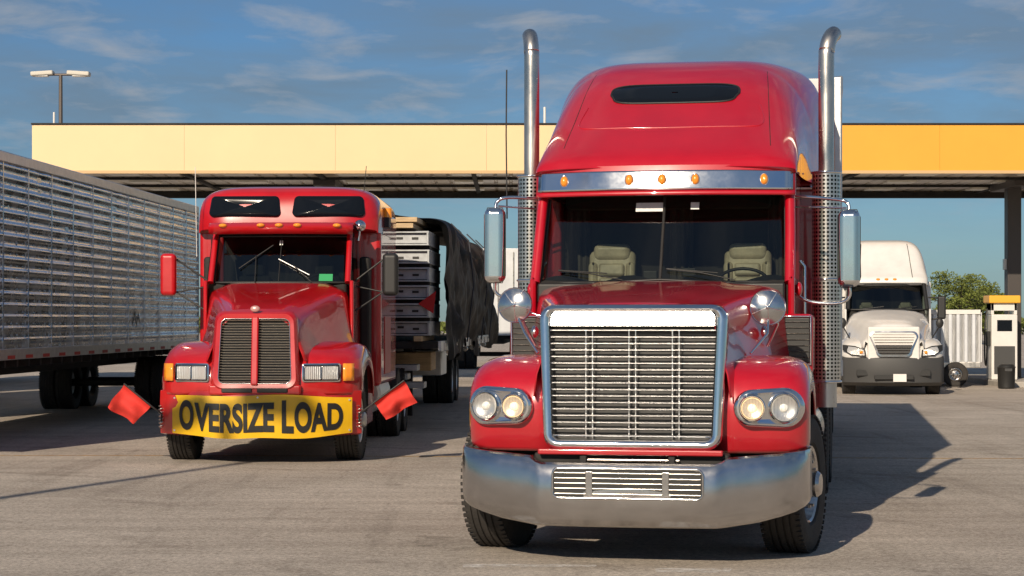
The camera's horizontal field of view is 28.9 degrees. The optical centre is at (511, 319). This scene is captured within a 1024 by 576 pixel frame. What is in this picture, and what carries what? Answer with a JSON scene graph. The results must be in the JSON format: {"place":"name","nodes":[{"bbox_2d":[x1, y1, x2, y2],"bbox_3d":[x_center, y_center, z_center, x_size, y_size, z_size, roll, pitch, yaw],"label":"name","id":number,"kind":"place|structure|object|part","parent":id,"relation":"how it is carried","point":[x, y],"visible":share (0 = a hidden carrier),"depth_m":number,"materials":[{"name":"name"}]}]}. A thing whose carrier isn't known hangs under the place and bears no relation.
{"place":"outdoors","nodes":[
{"label":"outdoors","id":0,"kind":"place"},
{"bbox_2d":[0,321,1023,575],"bbox_3d":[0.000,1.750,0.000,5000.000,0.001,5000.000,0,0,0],"label":"ground","id":1,"kind":"structure","parent":0,"point":[922,483],"depth_m":18.83,"materials":[{"name":"concrete"}]},
{"bbox_2d":[30,70,90,122],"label":"street lamp","id":2,"kind":"object","parent":1,"relation":"on","point":[47,73],"visible":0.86,"depth_m":74.93,"materials":[{"name":"grey metal"}]},
{"bbox_2d":[0,150,198,408],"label":"semi trailer","id":3,"kind":"object","parent":1,"relation":"on","point":[82,298],"visible":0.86,"depth_m":33.23,"materials":[{"name":"silver metal"}]},
{"bbox_2d":[108,166,416,459],"bbox_3d":[-2.963,-0.169,28.061,3.810,3.862,8.475,0,0,2],"label":"red oversize truck","id":4,"kind":"object","parent":1,"relation":"on","point":[299,288],"visible":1,"depth_m":25.18,"materials":[{"name":"paint"}]},
{"bbox_3d":[-3.991,0.190,26.464,0.055,1.420,1.120,0,0,2],"label":"door","id":5,"kind":"part","parent":4,"relation":"part of","materials":[{"name":"red paint"}]},
{"bbox_3d":[-3.591,-1.528,26.738,0.969,0.280,0.245,0,0,2],"label":"sleeper window","id":6,"kind":"part","parent":4,"relation":"part of","materials":[{"name":"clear glass"}]},
{"bbox_3d":[-2.461,-1.528,26.708,0.969,0.280,0.245,0,0,1],"label":"sleeper window","id":7,"kind":"part","parent":4,"relation":"part of","materials":[{"name":"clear glass"}]},
{"bbox_3d":[-2.076,0.190,26.414,0.055,1.420,1.120,0,0,2],"label":"door","id":8,"kind":"part","parent":4,"relation":"part of","materials":[{"name":"red paint"}]},
{"bbox_2d":[395,215,498,415],"bbox_3d":[-2.592,-0.035,38.358,4.118,3.594,15.267,0,0,2],"label":"flatbed trailer","id":9,"kind":"object","parent":1,"relation":"on","point":[424,346],"visible":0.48,"depth_m":32.43,"materials":[{"name":"fabric"}]},
{"bbox_2d":[458,248,517,368],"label":"semi trailer","id":10,"kind":"object","parent":1,"relation":"on","point":[470,357],"visible":0.22,"depth_m":70.01,"materials":[{"name":"silver metal"}]},
{"bbox_2d":[31,123,1023,377],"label":"fuel station canopy","id":11,"kind":"object","parent":1,"relation":"on","point":[879,159],"visible":0.6,"depth_m":50.58,"materials":[{"name":"yellow metal"}]},
{"bbox_2d":[464,564,595,566],"bbox_3d":[0.125,1.746,14.110,0.950,0.001,0.180,0,0,0],"label":"painted mark","id":12,"kind":"object","parent":1,"relation":"on","point":[528,565],"visible":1,"depth_m":14.12,"materials":[{"name":"white"}]},
{"bbox_2d":[543,107,545,122],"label":"antenna mast","id":13,"kind":"object","parent":1,"relation":"on","point":[544,114],"visible":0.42,"depth_m":75.96,"materials":[{"name":"white metal"}]},
{"bbox_2d":[199,317,1023,334],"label":"distant treeline","id":14,"kind":"object","parent":1,"relation":"on","point":[442,326],"visible":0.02,"depth_m":231.77,"materials":[{"name":"green plant"}]},
{"bbox_2d":[460,26,860,552],"bbox_3d":[1.645,-0.418,18.180,3.086,4.359,8.680,0,0,10],"label":"red semi truck","id":15,"kind":"object","parent":1,"relation":"on","point":[689,255],"visible":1,"depth_m":15.50,"materials":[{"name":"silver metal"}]},
{"bbox_3d":[0.291,0.225,16.895,0.055,1.150,1.340,0,0,10],"label":"door","id":16,"kind":"part","parent":15,"relation":"part of","materials":[{"name":"red paint"}]},
{"bbox_3d":[2.351,0.225,16.513,0.055,1.150,1.340,0,0,10],"label":"door","id":17,"kind":"part","parent":15,"relation":"part of","materials":[{"name":"red paint"}]},
{"bbox_2d":[656,568,731,572],"bbox_3d":[1.269,1.746,13.849,0.551,0.001,0.232,0,0,3],"label":"painted mark","id":18,"kind":"object","parent":1,"relation":"on","point":[688,569],"visible":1,"depth_m":13.89,"materials":[{"name":"white"}]},
{"bbox_2d":[808,76,842,432],"bbox_3d":[3.146,-0.354,27.166,2.624,4.232,14.095,0,0,9],"label":"semi trailer","id":19,"kind":"object","parent":1,"relation":"on","point":[838,87],"visible":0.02,"depth_m":20.03,"materials":[{"name":"metal"}]},
{"bbox_2d":[837,240,945,393],"bbox_3d":[9.288,-0.125,49.840,2.800,3.775,7.870,0,0,6],"label":"white semi truck","id":20,"kind":"object","parent":1,"relation":"on","point":[888,339],"visible":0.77,"depth_m":46.96,"materials":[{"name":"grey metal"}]},
{"bbox_3d":[8.134,0.440,48.598,0.050,1.420,1.200,0,0,6],"label":"door","id":21,"kind":"part","parent":20,"relation":"part of","materials":[{"name":"white paint"}]},
{"bbox_3d":[10.132,0.440,48.370,0.050,1.420,1.200,0,0,6],"label":"door","id":22,"kind":"part","parent":20,"relation":"part of","materials":[{"name":"white paint"}]},
{"bbox_2d":[923,310,981,386],"bbox_3d":[9.242,0.747,53.566,6.585,2.034,2.317,0,0,10],"label":"cargo trailer","id":23,"kind":"object","parent":1,"relation":"on","point":[958,335],"visible":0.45,"depth_m":52.08,"materials":[{"name":"silver metal"}]},
{"bbox_2d":[930,269,1000,323],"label":"tree","id":24,"kind":"object","parent":1,"relation":"on","point":[952,303],"visible":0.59,"depth_m":139.42,"materials":[{"name":"green plant"}]},
{"bbox_2d":[947,284,1003,330],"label":"tree","id":25,"kind":"object","parent":1,"relation":"on","point":[993,293],"visible":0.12,"depth_m":144.47,"materials":[{"name":"green plant"}]},
{"bbox_2d":[997,364,1015,388],"bbox_3d":[12.600,1.434,50.600,0.471,0.632,0.471,0,0,0],"label":"waste bin","id":26,"kind":"object","parent":1,"relation":"on","point":[1006,376],"visible":1,"depth_m":50.42,"materials":[{"name":"black plastic"}]},
{"bbox_2d":[0,0,1023,320],"label":"sky","id":27,"kind":"structure","parent":0,"point":[147,61],"materials":[{"name":"blue"}]},
{"bbox_2d":[966,374,1023,386],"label":"fuel island","id":28,"kind":"structure","parent":0,"point":[980,379],"depth_m":54.12,"materials":[{"name":"grey concrete"}]},
{"bbox_2d":[983,295,1019,379],"bbox_3d":[13.138,0.470,53.500,0.964,2.260,0.700,0,0,0],"label":"fuel dispenser","id":29,"kind":"object","parent":28,"relation":"on","point":[1000,336],"visible":0.97,"depth_m":53.20,"materials":[{"name":"white metal"}]}
]}

